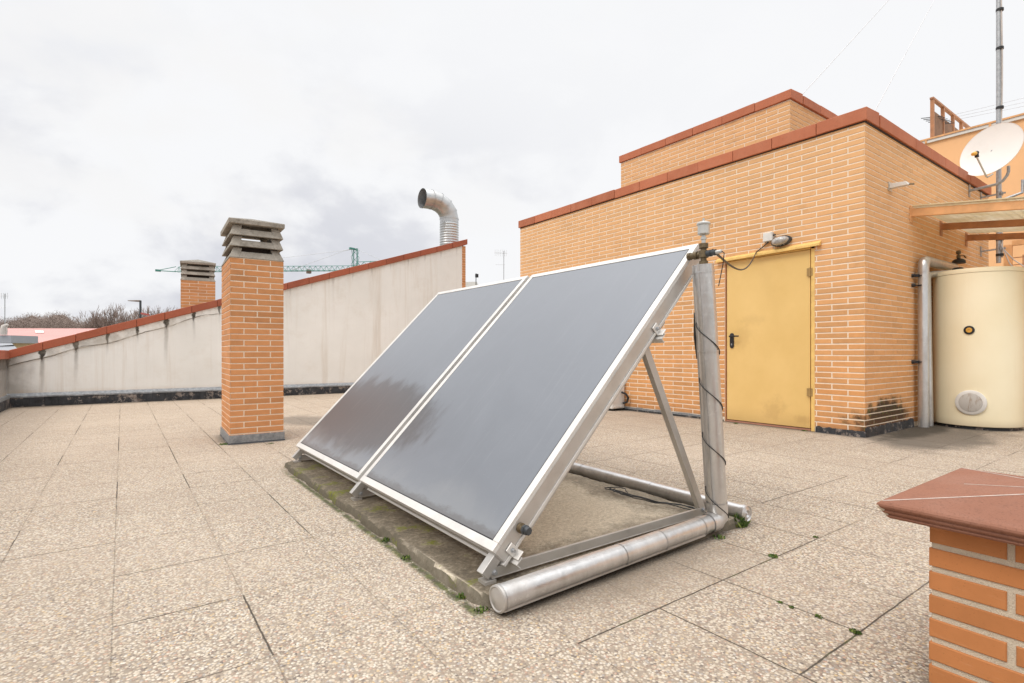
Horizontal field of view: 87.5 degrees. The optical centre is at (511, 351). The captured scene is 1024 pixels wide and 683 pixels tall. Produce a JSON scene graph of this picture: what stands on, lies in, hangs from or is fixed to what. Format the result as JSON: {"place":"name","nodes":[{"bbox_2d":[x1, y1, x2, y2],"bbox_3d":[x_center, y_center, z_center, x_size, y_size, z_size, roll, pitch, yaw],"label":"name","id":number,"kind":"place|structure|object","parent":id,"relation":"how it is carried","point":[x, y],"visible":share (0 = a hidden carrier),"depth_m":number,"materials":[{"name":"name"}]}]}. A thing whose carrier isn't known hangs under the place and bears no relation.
{"place":"outdoors","nodes":[
{"label":"outdoors","id":0,"kind":"place"},
{"bbox_2d":[0,293,7,323],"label":"television aerial","id":1,"kind":"object","parent":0,"point":[4,298],"visible":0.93,"depth_m":39.98,"materials":[{"name":"metal"}]},
{"bbox_2d":[16,315,66,327],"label":"hill","id":2,"kind":"structure","parent":0,"point":[46,319],"depth_m":124.00,"materials":[{"name":"plant"}]},
{"bbox_2d":[0,310,115,327],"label":"distant woods","id":3,"kind":"object","parent":2,"relation":"on","point":[42,322],"visible":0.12,"depth_m":106.08,"materials":[{"name":"plant"}]},
{"bbox_2d":[496,250,504,279],"bbox_3d":[-0.619,-4.890,29.967,0.726,1.676,0.039,0,0,-12],"label":"television aerial","id":4,"kind":"object","parent":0,"point":[503,253],"visible":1,"depth_m":30.00,"materials":[{"name":"metal"}]},
{"bbox_2d":[0,393,1023,682],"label":"terrace floor","id":5,"kind":"structure","parent":0,"point":[162,541],"depth_m":2.16,"materials":[{"name":"beige tile"}]},
{"bbox_2d":[0,350,9,411],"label":"parapet","id":6,"kind":"structure","parent":5,"relation":"on","point":[4,396],"depth_m":8.37,"materials":[{"name":"concrete"}]},
{"bbox_2d":[7,239,466,406],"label":"sloping parapet","id":7,"kind":"structure","parent":5,"relation":"on","point":[343,329],"depth_m":10.42,"materials":[{"name":"white paint"}]},
{"bbox_2d":[418,188,458,245],"bbox_3d":[-1.825,-2.089,13.590,1.022,3.977,0.504,0,0,-36],"label":"vent duct","id":8,"kind":"object","parent":7,"relation":"attached to","point":[441,205],"visible":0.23,"depth_m":13.51,"materials":[{"name":"silver metal"}]},
{"bbox_2d":[220,217,284,444],"bbox_3d":[-2.741,-0.238,5.630,0.550,2.306,0.801,0,0,-36],"label":"brick chimney","id":9,"kind":"object","parent":5,"relation":"on","point":[252,342],"visible":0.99,"depth_m":5.33,"materials":[{"name":"brick"}]},
{"bbox_2d":[381,537,390,542],"bbox_3d":[-0.596,0.889,2.549,0.057,0.020,0.064,0,0,-36],"label":"weed tuft","id":10,"kind":"object","parent":5,"relation":"on","point":[384,540],"visible":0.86,"depth_m":2.54,"materials":[{"name":"green plant"}]},
{"bbox_2d":[401,554,410,559],"bbox_3d":[-0.456,0.891,2.336,0.059,0.016,0.063,0,0,0],"label":"weed tuft","id":11,"kind":"object","parent":5,"relation":"on","point":[404,557],"visible":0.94,"depth_m":2.33,"materials":[{"name":"green plant"}]},
{"bbox_2d":[456,591,465,598],"bbox_3d":[-0.181,0.891,1.964,0.041,0.016,0.039,0,0,24],"label":"weed tuft","id":12,"kind":"object","parent":5,"relation":"on","point":[461,595],"visible":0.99,"depth_m":1.96,"materials":[{"name":"green plant"}]},
{"bbox_2d":[473,605,489,613],"bbox_3d":[-0.106,0.893,1.861,0.056,0.012,0.050,0,0,-36],"label":"weed tuft","id":13,"kind":"object","parent":5,"relation":"on","point":[483,609],"visible":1,"depth_m":1.86,"materials":[{"name":"green plant"}]},
{"bbox_2d":[284,459,740,607],"bbox_3d":[-0.307,0.888,3.480,1.595,0.065,2.935,0,0,-36],"label":"concrete pad","id":14,"kind":"object","parent":5,"relation":"on","point":[578,508],"visible":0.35,"depth_m":2.70,"materials":[{"name":"grey concrete"}]},
{"bbox_2d":[292,244,705,585],"bbox_3d":[-0.344,0.155,3.475,1.402,1.417,2.859,0,0,-36],"label":"solar collector array","id":15,"kind":"object","parent":14,"relation":"on","point":[472,417],"visible":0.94,"depth_m":2.78,"materials":[{"name":"glass"}]},
{"bbox_2d":[489,218,727,613],"bbox_3d":[0.495,0.123,2.275,1.423,1.546,0.183,0,0,-36],"label":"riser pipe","id":16,"kind":"object","parent":5,"relation":"on","point":[513,594],"visible":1,"depth_m":2.56,"materials":[{"name":"metal"}]},
{"bbox_2d":[604,251,728,517],"bbox_3d":[0.837,0.184,2.940,0.204,1.322,0.911,0,0,-29],"label":"sensor cable","id":17,"kind":"object","parent":16,"relation":"attached to","point":[638,497],"visible":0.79,"depth_m":2.89,"materials":[{"name":"black rubber"}]},
{"bbox_2d":[609,387,628,410],"bbox_3d":[1.437,0.600,8.479,0.286,0.600,0.892,0,0,-36],"label":"air conditioner","id":18,"kind":"object","parent":5,"relation":"on","point":[618,403],"visible":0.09,"depth_m":8.21,"materials":[{"name":"white plastic"}]},
{"bbox_2d":[569,462,751,520],"bbox_3d":[0.354,0.850,4.056,0.095,0.095,3.064,0,0,-35],"label":"floor header pipe","id":19,"kind":"object","parent":5,"relation":"on","point":[670,493],"visible":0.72,"depth_m":3.31,"materials":[{"name":"metal"}]},
{"bbox_2d":[712,534,724,539],"bbox_3d":[1.000,0.890,2.589,0.063,0.018,0.061,0,0,-36],"label":"weed tuft","id":20,"kind":"object","parent":5,"relation":"on","point":[720,536],"visible":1,"depth_m":2.58,"materials":[{"name":"green plant"}]},
{"bbox_2d":[729,512,750,527],"bbox_3d":[1.169,0.868,2.787,0.126,0.062,0.127,0,0,-36],"label":"weed tuft","id":21,"kind":"object","parent":5,"relation":"on","point":[743,524],"visible":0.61,"depth_m":2.75,"materials":[{"name":"green plant"}]},
{"bbox_2d":[518,89,991,437],"bbox_3d":[3.791,-1.314,9.421,4.703,4.429,6.102,0,0,-36],"label":"plant room","id":22,"kind":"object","parent":5,"relation":"on","point":[817,320],"visible":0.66,"depth_m":6.50,"materials":[{"name":"orange brick"}]},
{"bbox_2d":[727,250,810,427],"bbox_3d":[3.078,-0.148,6.506,0.116,2.039,1.040,0,0,-36],"label":"door","id":23,"kind":"structure","parent":22,"relation":"in","point":[769,301],"depth_m":6.47,"materials":[{"name":"yellow paint"}]},
{"bbox_2d":[763,232,775,242],"bbox_3d":[3.100,-1.377,6.442,0.048,0.125,0.147,0,0,-36],"label":"junction box","id":24,"kind":"object","parent":22,"relation":"attached to","point":[768,237],"visible":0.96,"depth_m":6.42,"materials":[{"name":"white plastic"}]},
{"bbox_2d":[712,243,767,270],"bbox_3d":[2.021,-0.901,4.559,0.137,0.841,4.525,0,0,28],"label":"hanging cable","id":25,"kind":"object","parent":24,"relation":"hanging from","point":[725,261],"visible":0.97,"depth_m":3.76,"materials":[{"name":"black rubber"}]},
{"bbox_2d":[771,235,791,246],"bbox_3d":[3.156,-1.312,6.305,0.118,0.122,0.234,0,0,-36],"label":"bulkhead lamp","id":26,"kind":"object","parent":22,"relation":"attached to","point":[782,240],"visible":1,"depth_m":6.27,"materials":[{"name":"grey plastic"}]},
{"bbox_2d":[888,181,914,191],"bbox_3d":[4.322,-1.860,5.928,0.090,0.100,0.232,0,0,-36],"label":"wall bracket arm","id":27,"kind":"object","parent":22,"relation":"attached to","point":[891,186],"depth_m":5.93,"materials":[{"name":"white plastic"}]},
{"bbox_2d":[910,196,1023,246],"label":"wall canopy","id":28,"kind":"object","parent":22,"relation":"attached to","point":[992,215],"visible":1,"depth_m":6.44,"materials":[{"name":"orange paint"}]},
{"bbox_2d":[969,166,1009,196],"bbox_3d":[6.761,-2.411,7.575,0.060,0.330,0.444,0,0,-36],"label":"antenna bracket","id":29,"kind":"object","parent":22,"relation":"attached to","point":[997,183],"visible":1,"depth_m":7.54,"materials":[{"name":"grey metal"}]},
{"bbox_2d":[980,0,1005,262],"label":"antenna mast","id":30,"kind":"object","parent":22,"relation":"attached to","point":[999,88],"visible":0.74,"depth_m":7.90,"materials":[{"name":"grey metal"}]},
{"bbox_2d":[803,0,888,93],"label":"guy wire","id":31,"kind":"object","parent":30,"relation":"attached to","point":[846,46],"depth_m":7.67,"materials":[{"name":"metal"}]},
{"bbox_2d":[875,1,933,110],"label":"guy wire","id":32,"kind":"object","parent":30,"relation":"attached to","point":[903,57],"depth_m":6.77,"materials":[{"name":"metal"}]},
{"bbox_2d":[960,122,1023,177],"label":"satellite dish","id":33,"kind":"object","parent":30,"relation":"attached to","point":[991,149],"visible":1,"depth_m":7.44,"materials":[{"name":"white paint"}]},
{"bbox_2d":[1000,243,1023,266],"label":"mast stay wires","id":34,"kind":"object","parent":30,"relation":"hanging from","point":[1004,250],"visible":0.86,"depth_m":7.84,"materials":[{"name":"grey metal"}]},
{"bbox_2d":[1005,179,1023,197],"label":"antenna bracket","id":35,"kind":"object","parent":22,"relation":"attached to","point":[1022,188],"visible":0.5,"depth_m":8.00,"materials":[{"name":"grey metal"}]},
{"bbox_2d":[768,554,777,557],"bbox_3d":[1.148,0.892,2.349,0.042,0.013,0.046,0,0,-36],"label":"weed tuft","id":36,"kind":"object","parent":5,"relation":"on","point":[773,555],"visible":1,"depth_m":2.35,"materials":[{"name":"green plant"}]},
{"bbox_2d":[849,628,862,634],"bbox_3d":[1.103,0.893,1.715,0.032,0.012,0.037,0,0,-25],"label":"weed tuft","id":37,"kind":"object","parent":5,"relation":"on","point":[854,631],"visible":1,"depth_m":1.71,"materials":[{"name":"green plant"}]},
{"bbox_2d":[911,256,958,427],"bbox_3d":[5.327,-0.130,6.672,1.192,2.059,0.142,0,0,-32],"label":"tank feed pipe","id":38,"kind":"object","parent":5,"relation":"on","point":[922,275],"visible":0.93,"depth_m":6.38,"materials":[{"name":"metal"}]},
{"bbox_2d":[952,250,965,263],"bbox_3d":[5.918,-1.253,7.046,0.204,0.175,0.148,0,0,9],"label":"bleed valve","id":39,"kind":"object","parent":38,"relation":"on","point":[958,260],"visible":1,"depth_m":7.03,"materials":[{"name":"black metal"}]},
{"bbox_2d":[929,270,962,425],"bbox_3d":[5.327,-0.070,6.620,0.642,1.940,0.108,0,0,-20],"label":"tank return pipe","id":40,"kind":"object","parent":5,"relation":"on","point":[932,274],"visible":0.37,"depth_m":6.49,"materials":[{"name":"metal"}]},
{"bbox_2d":[876,468,1023,682],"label":"brick pillar","id":41,"kind":"structure","parent":5,"relation":"on","point":[973,519],"depth_m":1.36,"materials":[{"name":"brick"}]},
{"bbox_2d":[932,266,1023,430],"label":"hot water tank","id":42,"kind":"object","parent":5,"relation":"on","point":[978,348],"visible":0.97,"depth_m":6.15,"materials":[{"name":"beige metal"}]},
{"bbox_2d":[1004,239,1023,266],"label":"lattice railing","id":43,"kind":"object","parent":5,"relation":"on","point":[1009,249],"visible":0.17,"depth_m":8.57,"materials":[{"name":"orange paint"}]},
{"bbox_2d":[0,0,1023,322],"label":"sky","id":44,"kind":"structure","parent":0,"point":[132,132],"materials":[{"name":"white"}]},
{"label":"ground","id":45,"kind":"structure","parent":0,"visible":0},
{"bbox_2d":[0,335,37,349],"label":"grey shed roof","id":46,"kind":"structure","parent":45,"relation":"on","point":[6,341],"depth_m":26.30,"materials":[{"name":"metal"}]},
{"bbox_2d":[0,323,8,334],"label":"roof cowl","id":47,"kind":"object","parent":46,"relation":"on","point":[4,329],"visible":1,"depth_m":25.92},
{"bbox_2d":[8,328,97,347],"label":"red roof hall","id":48,"kind":"structure","parent":45,"relation":"on","point":[44,334],"depth_m":68.16,"materials":[{"name":"white metal"}]},
{"bbox_2d":[67,306,108,327],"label":"bare tree","id":49,"kind":"object","parent":45,"relation":"on","point":[94,324],"visible":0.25,"depth_m":83.91,"materials":[{"name":"plant"}]},
{"bbox_2d":[89,303,129,327],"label":"bare tree","id":50,"kind":"object","parent":45,"relation":"on","point":[104,319],"visible":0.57,"depth_m":83.25,"materials":[{"name":"plant"}]},
{"bbox_2d":[99,303,138,326],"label":"bare tree","id":51,"kind":"object","parent":45,"relation":"on","point":[118,320],"visible":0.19,"depth_m":83.23,"materials":[{"name":"plant"}]},
{"bbox_2d":[128,300,141,318],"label":"street lamp","id":52,"kind":"object","parent":45,"relation":"on","point":[140,308],"visible":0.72,"depth_m":49.93,"materials":[{"name":"grey metal"}]},
{"bbox_2d":[133,305,177,319],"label":"bare tree","id":53,"kind":"object","parent":45,"relation":"on","point":[147,311],"visible":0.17,"depth_m":84.23,"materials":[{"name":"plant"}]},
{"bbox_2d":[155,247,377,273],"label":"tower crane","id":54,"kind":"object","parent":45,"relation":"on","point":[307,271],"visible":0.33,"depth_m":79.96,"materials":[{"name":"green painted steel"},{"name":"steel wire"},{"name":"concrete"}]},
{"bbox_2d":[466,282,477,286],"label":"distant white roof","id":55,"kind":"structure","parent":45,"relation":"on","point":[468,284],"depth_m":60.00,"materials":[{"name":"plastic"}]},
{"bbox_2d":[919,113,1023,266],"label":"orange building","id":56,"kind":"structure","parent":45,"relation":"on","point":[950,146],"depth_m":12.15,"materials":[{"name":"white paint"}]},
{"bbox_2d":[930,97,969,136],"bbox_3d":[11.509,-5.702,13.962,3.195,1.005,0.080,0,0,-36],"label":"rooftop screen","id":57,"kind":"object","parent":56,"relation":"on","point":[938,126],"visible":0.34,"depth_m":13.41,"materials":[{"name":"brown paint"}]},
{"bbox_2d":[921,116,951,123],"bbox_3d":[10.725,-5.826,13.470,0.626,0.186,0.438,0,0,-25],"label":"rooftop aerial","id":58,"kind":"object","parent":57,"relation":"attached to","point":[939,118],"visible":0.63,"depth_m":13.42,"materials":[{"name":"grey metal"}]},
{"bbox_3d":[1.473,5.606,3.921,25.000,9.388,20.600,0,0,-36],"label":"apartment block","id":59,"kind":"object","parent":45,"relation":"on","visible":0},
{"bbox_2d":[180,260,215,307],"bbox_3d":[-6.525,0.016,11.112,0.632,3.859,0.632,0,0,-31],"label":"brick chimney","id":60,"kind":"object","parent":59,"relation":"on","point":[197,279],"visible":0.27,"depth_m":10.86,"materials":[{"name":"brick"}]}
]}

